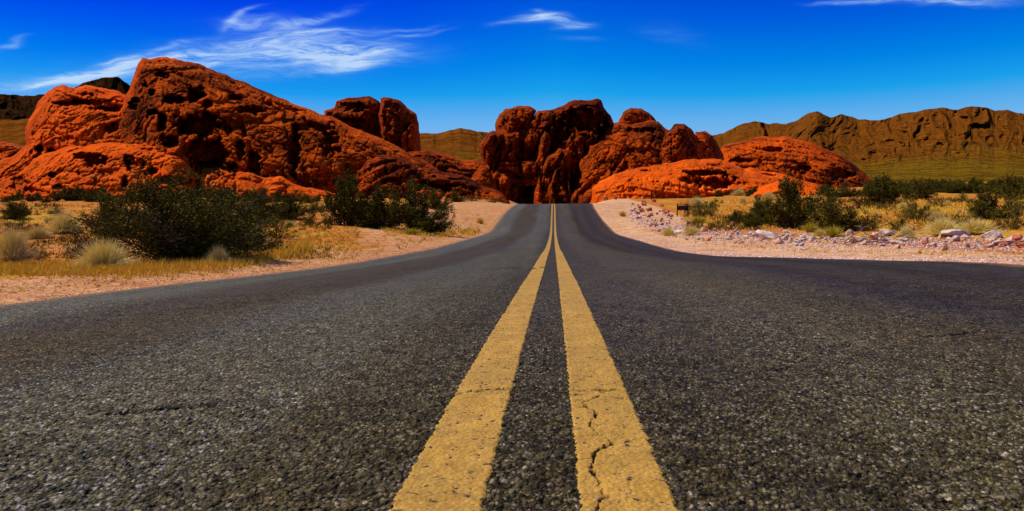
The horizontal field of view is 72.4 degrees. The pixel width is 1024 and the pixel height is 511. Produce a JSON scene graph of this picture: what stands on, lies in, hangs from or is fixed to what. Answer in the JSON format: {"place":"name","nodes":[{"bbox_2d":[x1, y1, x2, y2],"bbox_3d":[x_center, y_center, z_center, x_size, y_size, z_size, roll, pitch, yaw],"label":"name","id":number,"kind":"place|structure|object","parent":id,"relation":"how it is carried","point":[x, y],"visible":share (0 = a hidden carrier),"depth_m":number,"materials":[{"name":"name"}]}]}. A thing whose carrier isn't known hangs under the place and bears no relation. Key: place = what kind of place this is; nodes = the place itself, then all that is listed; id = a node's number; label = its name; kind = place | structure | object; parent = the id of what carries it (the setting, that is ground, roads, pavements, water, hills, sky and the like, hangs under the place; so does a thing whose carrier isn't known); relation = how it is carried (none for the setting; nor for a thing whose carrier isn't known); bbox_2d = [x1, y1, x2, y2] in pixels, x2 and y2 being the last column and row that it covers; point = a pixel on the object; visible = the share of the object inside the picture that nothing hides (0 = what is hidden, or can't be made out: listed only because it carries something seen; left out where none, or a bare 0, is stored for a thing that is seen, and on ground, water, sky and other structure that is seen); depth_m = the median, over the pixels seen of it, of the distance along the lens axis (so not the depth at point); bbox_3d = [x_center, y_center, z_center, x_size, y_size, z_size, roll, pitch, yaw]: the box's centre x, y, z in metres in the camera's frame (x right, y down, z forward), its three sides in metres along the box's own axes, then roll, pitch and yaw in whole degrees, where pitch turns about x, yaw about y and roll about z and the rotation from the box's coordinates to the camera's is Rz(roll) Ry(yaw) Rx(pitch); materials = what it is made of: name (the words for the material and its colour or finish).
{"place":"outdoors","nodes":[
{"label":"outdoors","id":0,"kind":"place"},
{"bbox_2d":[0,119,28,145],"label":"hills","id":1,"kind":"structure","parent":0,"point":[8,127],"depth_m":341.04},
{"bbox_2d":[0,94,44,119],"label":"hills","id":2,"kind":"structure","parent":0,"point":[15,107],"depth_m":475.61,"materials":[{"name":"stone"}]},
{"bbox_2d":[75,77,129,94],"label":"hills","id":3,"kind":"structure","parent":0,"point":[117,84],"depth_m":324.66,"materials":[{"name":"stone"}]},
{"bbox_2d":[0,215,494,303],"bbox_3d":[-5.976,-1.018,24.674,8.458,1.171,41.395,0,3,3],"label":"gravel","id":4,"kind":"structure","parent":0,"point":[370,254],"depth_m":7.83,"materials":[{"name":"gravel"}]},
{"bbox_2d":[420,128,487,161],"bbox_3d":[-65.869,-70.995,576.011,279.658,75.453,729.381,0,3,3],"label":"hills","id":5,"kind":"structure","parent":0,"point":[466,138],"depth_m":488.88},
{"bbox_2d":[0,203,1023,510],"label":"road","id":6,"kind":"structure","parent":0,"point":[766,383],"depth_m":1.40,"materials":[{"name":"asphalt"}]},
{"bbox_2d":[388,204,552,510],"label":"road marking","id":7,"kind":"object","parent":6,"relation":"on","point":[443,476],"visible":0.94,"depth_m":1.03,"materials":[{"name":"yellow paint"}]},
{"bbox_2d":[554,204,678,510],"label":"road marking","id":8,"kind":"object","parent":6,"relation":"on","point":[631,480],"visible":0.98,"depth_m":1.02,"materials":[{"name":"yellow paint"}]},
{"bbox_2d":[0,182,1023,304],"bbox_3d":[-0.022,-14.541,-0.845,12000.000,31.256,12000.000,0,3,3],"label":"ground","id":9,"kind":"structure","parent":0,"point":[482,208],"depth_m":20.77,"materials":[{"name":"sand"}]},
{"bbox_2d":[0,141,23,159],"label":"rock formation","id":10,"kind":"object","parent":9,"relation":"on","point":[7,149],"visible":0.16,"depth_m":142.34,"materials":[{"name":"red stone"}]},
{"bbox_2d":[0,188,25,199],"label":"rock formation","id":11,"kind":"object","parent":9,"relation":"on","point":[4,192],"visible":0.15,"depth_m":87.71,"materials":[{"name":"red stone"}]},
{"bbox_2d":[0,199,30,219],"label":"creosote bush","id":12,"kind":"object","parent":9,"relation":"on","point":[13,212],"visible":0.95,"depth_m":33.91,"materials":[{"name":"green plant"}]},
{"bbox_2d":[9,189,24,200],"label":"creosote bush","id":13,"kind":"object","parent":9,"relation":"on","point":[18,193],"visible":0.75,"depth_m":73.44,"materials":[{"name":"green plant"}]},
{"bbox_2d":[0,216,41,229],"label":"olive shrub","id":14,"kind":"object","parent":9,"relation":"on","point":[22,223],"visible":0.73,"depth_m":23.89,"materials":[{"name":"green plant"}]},
{"bbox_2d":[1,198,40,207],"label":"olive shrub","id":15,"kind":"object","parent":9,"relation":"on","point":[21,199],"visible":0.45,"depth_m":43.93,"materials":[{"name":"green plant"}]},
{"bbox_2d":[0,219,46,261],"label":"pale shrub","id":16,"kind":"object","parent":9,"relation":"on","point":[11,246],"visible":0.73,"depth_m":10.44,"materials":[{"name":"plant"}]},
{"bbox_2d":[22,193,39,200],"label":"creosote bush","id":17,"kind":"object","parent":9,"relation":"on","point":[28,197],"visible":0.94,"depth_m":71.92,"materials":[{"name":"green plant"}]},
{"bbox_2d":[28,240,52,259],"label":"olive shrub","id":18,"kind":"object","parent":9,"relation":"on","point":[41,253],"visible":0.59,"depth_m":11.19,"materials":[{"name":"green plant"}]},
{"bbox_2d":[19,223,61,239],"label":"pale shrub","id":19,"kind":"object","parent":9,"relation":"on","point":[39,232],"visible":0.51,"depth_m":19.45,"materials":[{"name":"plant"}]},
{"bbox_2d":[37,196,55,202],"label":"creosote bush","id":20,"kind":"object","parent":9,"relation":"on","point":[48,199],"visible":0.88,"depth_m":69.02,"materials":[{"name":"green plant"}]},
{"bbox_2d":[49,190,67,200],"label":"creosote bush","id":21,"kind":"object","parent":9,"relation":"on","point":[58,196],"visible":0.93,"depth_m":72.70,"materials":[{"name":"green plant"}]},
{"bbox_2d":[32,207,86,233],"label":"pale shrub","id":22,"kind":"object","parent":9,"relation":"on","point":[62,220],"visible":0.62,"depth_m":21.62,"materials":[{"name":"plant"}]},
{"bbox_2d":[53,185,80,200],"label":"creosote bush","id":23,"kind":"object","parent":9,"relation":"on","point":[63,191],"visible":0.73,"depth_m":74.60,"materials":[{"name":"green plant"}]},
{"bbox_2d":[66,183,90,200],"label":"creosote bush","id":24,"kind":"object","parent":9,"relation":"on","point":[79,189],"visible":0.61,"depth_m":75.02,"materials":[{"name":"green plant"}]},
{"bbox_2d":[63,229,98,252],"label":"olive shrub","id":25,"kind":"object","parent":9,"relation":"on","point":[78,243],"visible":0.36,"depth_m":12.54,"materials":[{"name":"green plant"}]},
{"bbox_2d":[77,189,102,201],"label":"creosote bush","id":26,"kind":"object","parent":9,"relation":"on","point":[88,198],"visible":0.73,"depth_m":72.30,"materials":[{"name":"green plant"}]},
{"bbox_2d":[59,232,148,266],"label":"pale shrub","id":27,"kind":"object","parent":9,"relation":"on","point":[95,253],"visible":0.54,"depth_m":8.68,"materials":[{"name":"plant"}]},
{"bbox_2d":[71,195,147,237],"bbox_3d":[-10.018,-0.988,17.686,1.499,1.172,1.894,0,3,1],"label":"creosote bush","id":28,"kind":"object","parent":9,"relation":"on","point":[102,209],"visible":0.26,"depth_m":17.29,"materials":[{"name":"green plant"}]},
{"bbox_2d":[117,190,140,202],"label":"creosote bush","id":29,"kind":"object","parent":9,"relation":"on","point":[129,196],"visible":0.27,"depth_m":72.67,"materials":[{"name":"green plant"}]},
{"bbox_2d":[0,231,315,280],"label":"dry grass","id":30,"kind":"structure","parent":9,"relation":"on","point":[33,268],"depth_m":8.43,"materials":[{"name":"plant"}]},
{"bbox_2d":[56,155,292,262],"bbox_3d":[-4.979,-0.688,10.618,3.332,1.630,2.662,-2,4,-34],"label":"creosote bush","id":31,"kind":"object","parent":9,"relation":"on","point":[166,231],"visible":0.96,"depth_m":10.23,"materials":[{"name":"green plant"}]},
{"bbox_2d":[199,243,234,262],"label":"pale shrub","id":32,"kind":"object","parent":9,"relation":"on","point":[219,254],"visible":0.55,"depth_m":9.71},
{"bbox_2d":[0,57,437,198],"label":"rock formation","id":33,"kind":"object","parent":9,"relation":"on","point":[164,113],"visible":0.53,"depth_m":106.78,"materials":[{"name":"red stone"}]},
{"bbox_2d":[324,96,420,151],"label":"rock formation","id":34,"kind":"object","parent":33,"relation":"on","point":[392,121],"visible":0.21,"depth_m":176.54,"materials":[{"name":"stone"}]},
{"bbox_2d":[204,180,283,247],"bbox_3d":[-5.782,-0.830,14.399,1.720,1.462,1.796,-3,5,-44],"label":"creosote bush","id":35,"kind":"object","parent":9,"relation":"on","point":[222,194],"visible":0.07,"depth_m":14.19,"materials":[{"name":"green plant"}]},
{"bbox_2d":[232,184,285,226],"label":"creosote bush","id":36,"kind":"object","parent":9,"relation":"on","point":[272,208],"visible":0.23,"depth_m":27.55,"materials":[{"name":"green plant"}]},
{"bbox_2d":[260,213,306,238],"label":"olive shrub","id":37,"kind":"object","parent":9,"relation":"on","point":[281,228],"visible":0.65,"depth_m":18.92,"materials":[{"name":"green plant"}]},
{"bbox_2d":[245,191,321,219],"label":"creosote bush","id":38,"kind":"object","parent":9,"relation":"on","point":[289,204],"visible":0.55,"depth_m":33.09,"materials":[{"name":"green plant"}]},
{"bbox_2d":[301,194,319,202],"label":"creosote bush","id":39,"kind":"object","parent":9,"relation":"on","point":[307,199],"visible":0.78,"depth_m":66.59,"materials":[{"name":"green plant"}]},
{"bbox_2d":[291,200,337,226],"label":"olive shrub","id":40,"kind":"object","parent":9,"relation":"on","point":[309,222],"visible":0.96,"depth_m":27.41,"materials":[{"name":"green plant"}]},
{"bbox_2d":[320,168,376,225],"bbox_3d":[-6.767,-2.483,29.569,2.496,2.546,2.606,0,3,4],"label":"creosote bush","id":41,"kind":"object","parent":9,"relation":"on","point":[349,188],"visible":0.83,"depth_m":29.16,"materials":[{"name":"green plant"}]},
{"bbox_2d":[341,182,414,227],"bbox_3d":[-5.582,-2.091,29.271,3.523,2.007,2.787,2,4,36],"label":"creosote bush","id":42,"kind":"object","parent":9,"relation":"on","point":[380,215],"visible":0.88,"depth_m":28.86,"materials":[{"name":"green plant"}]},
{"bbox_2d":[279,223,479,259],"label":"dry grass","id":43,"kind":"structure","parent":9,"relation":"on","point":[392,229],"depth_m":24.56,"materials":[{"name":"plant"}]},
{"bbox_2d":[395,228,426,234],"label":"grass clump","id":44,"kind":"object","parent":9,"relation":"on","point":[413,231],"visible":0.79,"depth_m":26.61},
{"bbox_2d":[394,179,458,232],"bbox_3d":[-4.011,-2.103,29.016,3.766,2.407,2.536,3,4,41],"label":"creosote bush","id":45,"kind":"object","parent":9,"relation":"on","point":[421,220],"visible":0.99,"depth_m":28.66,"materials":[{"name":"green plant"}]},
{"bbox_2d":[355,155,509,203],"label":"rock formation","id":46,"kind":"object","parent":9,"relation":"on","point":[398,173],"visible":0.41,"depth_m":90.45,"materials":[{"name":"red stone"}]},
{"bbox_2d":[424,188,454,209],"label":"creosote bush","id":47,"kind":"object","parent":9,"relation":"on","point":[436,200],"visible":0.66,"depth_m":47.13,"materials":[{"name":"green plant"}]},
{"bbox_2d":[434,199,456,225],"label":"olive shrub","id":48,"kind":"object","parent":9,"relation":"on","point":[444,219],"visible":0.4,"depth_m":35.43,"materials":[{"name":"green plant"}]},
{"bbox_2d":[407,150,497,189],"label":"rock formation","id":49,"kind":"object","parent":9,"relation":"on","point":[477,170],"visible":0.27,"depth_m":144.48,"materials":[{"name":"stone"}]},
{"bbox_2d":[443,189,467,201],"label":"creosote bush","id":50,"kind":"object","parent":9,"relation":"on","point":[455,196],"visible":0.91,"depth_m":69.40,"materials":[{"name":"green plant"}]},
{"bbox_2d":[465,194,484,200],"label":"olive shrub","id":51,"kind":"object","parent":9,"relation":"on","point":[475,199],"visible":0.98,"depth_m":71.35,"materials":[{"name":"green plant"}]},
{"bbox_2d":[479,98,612,203],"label":"rock formation","id":52,"kind":"object","parent":9,"relation":"on","point":[527,156],"visible":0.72,"depth_m":124.26,"materials":[{"name":"stone"}]},
{"bbox_2d":[568,120,723,203],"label":"rock formation","id":53,"kind":"object","parent":9,"relation":"on","point":[617,147],"visible":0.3,"depth_m":114.77,"materials":[{"name":"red stone"}]},
{"bbox_2d":[619,108,655,124],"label":"boulder","id":54,"kind":"object","parent":53,"relation":"on","point":[630,116],"visible":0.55,"depth_m":129.97,"materials":[{"name":"stone"}]},
{"bbox_2d":[657,226,676,235],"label":"pale shrub","id":55,"kind":"object","parent":9,"relation":"on","point":[668,231],"visible":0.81,"depth_m":30.45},
{"bbox_2d":[677,204,688,215],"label":"signboard","id":56,"kind":"object","parent":9,"relation":"on","point":[682,206],"visible":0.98,"depth_m":47.79,"materials":[{"name":"brown wood"}]},
{"bbox_2d":[679,224,705,234],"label":"pale shrub","id":57,"kind":"object","parent":9,"relation":"on","point":[692,231],"visible":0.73,"depth_m":28.97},
{"bbox_2d":[590,159,799,202],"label":"rock formation","id":58,"kind":"object","parent":9,"relation":"on","point":[691,178],"visible":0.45,"depth_m":93.17,"materials":[{"name":"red stone"}]},
{"bbox_2d":[686,196,705,205],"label":"pale shrub","id":59,"kind":"object","parent":9,"relation":"on","point":[696,199],"visible":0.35,"depth_m":57.96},
{"bbox_2d":[682,215,711,222],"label":"grass clump","id":60,"kind":"object","parent":9,"relation":"on","point":[698,219],"visible":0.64,"depth_m":39.05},
{"bbox_2d":[687,201,717,217],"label":"olive shrub","id":61,"kind":"object","parent":9,"relation":"on","point":[704,212],"visible":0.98,"depth_m":45.14,"materials":[{"name":"green plant"}]},
{"bbox_2d":[712,189,723,196],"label":"creosote bush","id":62,"kind":"object","parent":9,"relation":"on","point":[719,193],"visible":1,"depth_m":85.98,"materials":[{"name":"green plant"}]},
{"bbox_2d":[724,209,746,222],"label":"creosote bush","id":63,"kind":"object","parent":9,"relation":"on","point":[736,216],"visible":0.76,"depth_m":37.14,"materials":[{"name":"green plant"}]},
{"bbox_2d":[731,188,745,195],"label":"pale shrub","id":64,"kind":"object","parent":9,"relation":"on","point":[738,192],"visible":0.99,"depth_m":86.58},
{"bbox_2d":[741,211,765,227],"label":"creosote bush","id":65,"kind":"object","parent":9,"relation":"on","point":[753,220],"visible":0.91,"depth_m":31.72,"materials":[{"name":"green plant"}]},
{"bbox_2d":[741,194,773,223],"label":"creosote bush","id":66,"kind":"object","parent":9,"relation":"on","point":[758,209],"visible":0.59,"depth_m":33.57,"materials":[{"name":"green plant"}]},
{"bbox_2d":[756,230,777,238],"bbox_3d":[8.022,-0.632,22.002,0.633,0.310,0.787,-2,18,-42],"label":"boulder","id":67,"kind":"object","parent":9,"relation":"on","point":[765,234],"visible":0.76,"depth_m":21.80,"materials":[{"name":"white stone"}]},
{"bbox_2d":[760,192,777,200],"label":"pale shrub","id":68,"kind":"object","parent":9,"relation":"on","point":[770,196],"visible":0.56,"depth_m":67.83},
{"bbox_2d":[753,180,819,196],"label":"rock formation","id":69,"kind":"object","parent":9,"relation":"on","point":[772,188],"visible":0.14,"depth_m":85.66,"materials":[{"name":"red stone"}]},
{"bbox_2d":[759,171,817,227],"bbox_3d":[11.935,-2.423,30.414,2.440,2.614,2.548,3,5,45],"label":"creosote bush","id":70,"kind":"object","parent":9,"relation":"on","point":[790,215],"visible":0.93,"depth_m":30.07,"materials":[{"name":"green plant"}]},
{"bbox_2d":[721,136,871,187],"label":"rock formation","id":71,"kind":"object","parent":9,"relation":"on","point":[811,162],"visible":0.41,"depth_m":141.77,"materials":[{"name":"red stone"}]},
{"bbox_2d":[596,203,1023,263],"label":"gravel","id":72,"kind":"structure","parent":9,"relation":"on","point":[837,239],"depth_m":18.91,"materials":[{"name":"gravel"}]},
{"bbox_2d":[801,222,820,231],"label":"grass clump","id":73,"kind":"object","parent":9,"relation":"on","point":[810,227],"visible":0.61,"depth_m":24.46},
{"bbox_2d":[811,228,828,236],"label":"pale shrub","id":74,"kind":"object","parent":9,"relation":"on","point":[816,233],"visible":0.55,"depth_m":21.91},
{"bbox_2d":[814,224,851,237],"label":"grass clump","id":75,"kind":"object","parent":9,"relation":"on","point":[831,232],"visible":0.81,"depth_m":21.24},
{"bbox_2d":[798,179,881,231],"bbox_3d":[11.541,-1.732,24.547,2.590,1.883,2.804,-1,4,-19],"label":"creosote bush","id":76,"kind":"object","parent":9,"relation":"on","point":[829,216],"visible":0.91,"depth_m":24.30,"materials":[{"name":"green plant"}]},
{"bbox_2d":[840,186,856,196],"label":"creosote bush","id":77,"kind":"object","parent":9,"relation":"on","point":[848,193],"visible":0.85,"depth_m":69.00,"materials":[{"name":"green plant"}]},
{"bbox_2d":[859,215,886,230],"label":"olive shrub","id":78,"kind":"object","parent":9,"relation":"on","point":[873,223],"visible":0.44,"depth_m":24.30,"materials":[{"name":"green plant"}]},
{"bbox_2d":[861,171,905,204],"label":"creosote bush","id":79,"kind":"object","parent":9,"relation":"on","point":[878,193],"visible":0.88,"depth_m":51.80,"materials":[{"name":"green plant"}]},
{"bbox_2d":[843,222,924,243],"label":"pale rocks","id":80,"kind":"object","parent":9,"relation":"on","point":[863,239],"visible":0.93,"depth_m":16.57,"materials":[{"name":"grey stone"}]},
{"bbox_2d":[879,229,895,235],"bbox_3d":[10.935,-0.666,20.416,0.356,0.222,0.420,-3,5,-45],"label":"boulder","id":81,"kind":"object","parent":9,"relation":"on","point":[887,231],"visible":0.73,"depth_m":20.32,"materials":[{"name":"white stone"}]},
{"bbox_2d":[875,208,923,230],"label":"olive shrub","id":82,"kind":"object","parent":9,"relation":"on","point":[901,224],"visible":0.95,"depth_m":23.54,"materials":[{"name":"green plant"}]},
{"bbox_2d":[891,224,919,238],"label":"pale shrub","id":83,"kind":"object","parent":9,"relation":"on","point":[906,228],"visible":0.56,"depth_m":19.03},
{"bbox_2d":[887,188,939,219],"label":"olive shrub","id":84,"kind":"object","parent":9,"relation":"on","point":[913,210],"visible":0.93,"depth_m":35.47,"materials":[{"name":"green plant"}]},
{"bbox_2d":[898,175,937,198],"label":"creosote bush","id":85,"kind":"object","parent":9,"relation":"on","point":[919,191],"visible":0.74,"depth_m":57.33,"materials":[{"name":"green plant"}]},
{"bbox_2d":[927,210,947,218],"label":"pale shrub","id":86,"kind":"object","parent":9,"relation":"on","point":[935,214],"visible":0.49,"depth_m":33.62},
{"bbox_2d":[931,180,948,192],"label":"creosote bush","id":87,"kind":"object","parent":9,"relation":"on","point":[939,186],"visible":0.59,"depth_m":80.42,"materials":[{"name":"green plant"}]},
{"bbox_2d":[916,213,968,235],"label":"pale shrub","id":88,"kind":"object","parent":9,"relation":"on","point":[937,227],"visible":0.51,"depth_m":19.30,"materials":[{"name":"plant"}]},
{"bbox_2d":[940,184,960,192],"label":"creosote bush","id":89,"kind":"object","parent":9,"relation":"on","point":[949,189],"visible":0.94,"depth_m":77.67,"materials":[{"name":"green plant"}]},
{"bbox_2d":[939,229,969,237],"bbox_3d":[11.452,-0.554,18.084,0.679,0.262,0.824,2,4,30],"label":"boulder","id":90,"kind":"object","parent":9,"relation":"on","point":[950,233],"visible":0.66,"depth_m":17.89,"materials":[{"name":"white stone"}]},
{"bbox_2d":[951,180,971,192],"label":"creosote bush","id":91,"kind":"object","parent":9,"relation":"on","point":[959,184],"visible":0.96,"depth_m":77.41,"materials":[{"name":"green plant"}]},
{"bbox_2d":[953,192,974,201],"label":"olive shrub","id":92,"kind":"object","parent":9,"relation":"on","point":[962,199],"visible":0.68,"depth_m":52.41,"materials":[{"name":"green plant"}]},
{"bbox_2d":[959,182,978,192],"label":"creosote bush","id":93,"kind":"object","parent":9,"relation":"on","point":[973,188],"visible":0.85,"depth_m":76.99,"materials":[{"name":"green plant"}]},
{"bbox_2d":[953,217,1007,234],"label":"pale shrub","id":94,"kind":"object","parent":9,"relation":"on","point":[977,227],"visible":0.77,"depth_m":19.21,"materials":[{"name":"plant"}]},
{"bbox_2d":[973,180,988,192],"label":"creosote bush","id":95,"kind":"object","parent":9,"relation":"on","point":[976,183],"visible":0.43,"depth_m":77.50,"materials":[{"name":"green plant"}]},
{"bbox_2d":[980,230,1003,237],"bbox_3d":[12.336,-0.506,18.004,0.530,0.314,0.459,1,4,19],"label":"boulder","id":96,"kind":"object","parent":9,"relation":"on","point":[998,233],"visible":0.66,"depth_m":17.82,"materials":[{"name":"white stone"}]},
{"bbox_2d":[964,180,1023,219],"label":"creosote bush","id":97,"kind":"object","parent":9,"relation":"on","point":[985,204],"visible":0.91,"depth_m":31.49,"materials":[{"name":"green plant"}]},
{"bbox_2d":[992,239,1014,245],"bbox_3d":[9.318,-0.223,13.325,0.424,0.100,0.356,-14,-21,31],"label":"boulder","id":98,"kind":"object","parent":9,"relation":"on","point":[1010,241],"visible":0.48,"depth_m":13.20,"materials":[{"name":"white stone"}]},
{"bbox_2d":[991,185,1023,229],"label":"olive shrub","id":99,"kind":"object","parent":9,"relation":"on","point":[1015,222],"visible":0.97,"depth_m":22.34,"materials":[{"name":"green plant"}]},
{"bbox_2d":[993,173,1023,199],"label":"creosote bush","id":100,"kind":"object","parent":9,"relation":"on","point":[1010,187],"visible":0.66,"depth_m":54.57,"materials":[{"name":"green plant"}]},
{"bbox_2d":[1012,234,1022,240],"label":"stone","id":101,"kind":"object","parent":9,"relation":"on","point":[1017,237],"visible":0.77,"depth_m":15.03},
{"bbox_2d":[0,194,1023,259],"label":"dry grass","id":102,"kind":"structure","parent":0,"point":[747,228],"depth_m":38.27,"materials":[{"name":"plant"}]},
{"bbox_2d":[0,213,1023,293],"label":"dry grass","id":103,"kind":"structure","parent":0,"point":[476,214],"depth_m":11.76,"materials":[{"name":"plant"}]},
{"bbox_2d":[0,0,1023,134],"label":"sky","id":104,"kind":"structure","parent":0,"point":[714,67],"materials":[{"name":"blue"}]},
{"bbox_2d":[712,106,1023,181],"bbox_3d":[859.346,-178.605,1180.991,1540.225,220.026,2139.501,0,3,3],"label":"hills","id":105,"kind":"structure","parent":0,"point":[965,126],"depth_m":804.32,"materials":[{"name":"stone"}]},
{"bbox_2d":[821,141,1023,180],"bbox_3d":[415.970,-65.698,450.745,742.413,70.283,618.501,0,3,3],"label":"scrub","id":106,"kind":"object","parent":105,"relation":"on","point":[940,162],"visible":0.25,"depth_m":441.46,"materials":[{"name":"green plant"}]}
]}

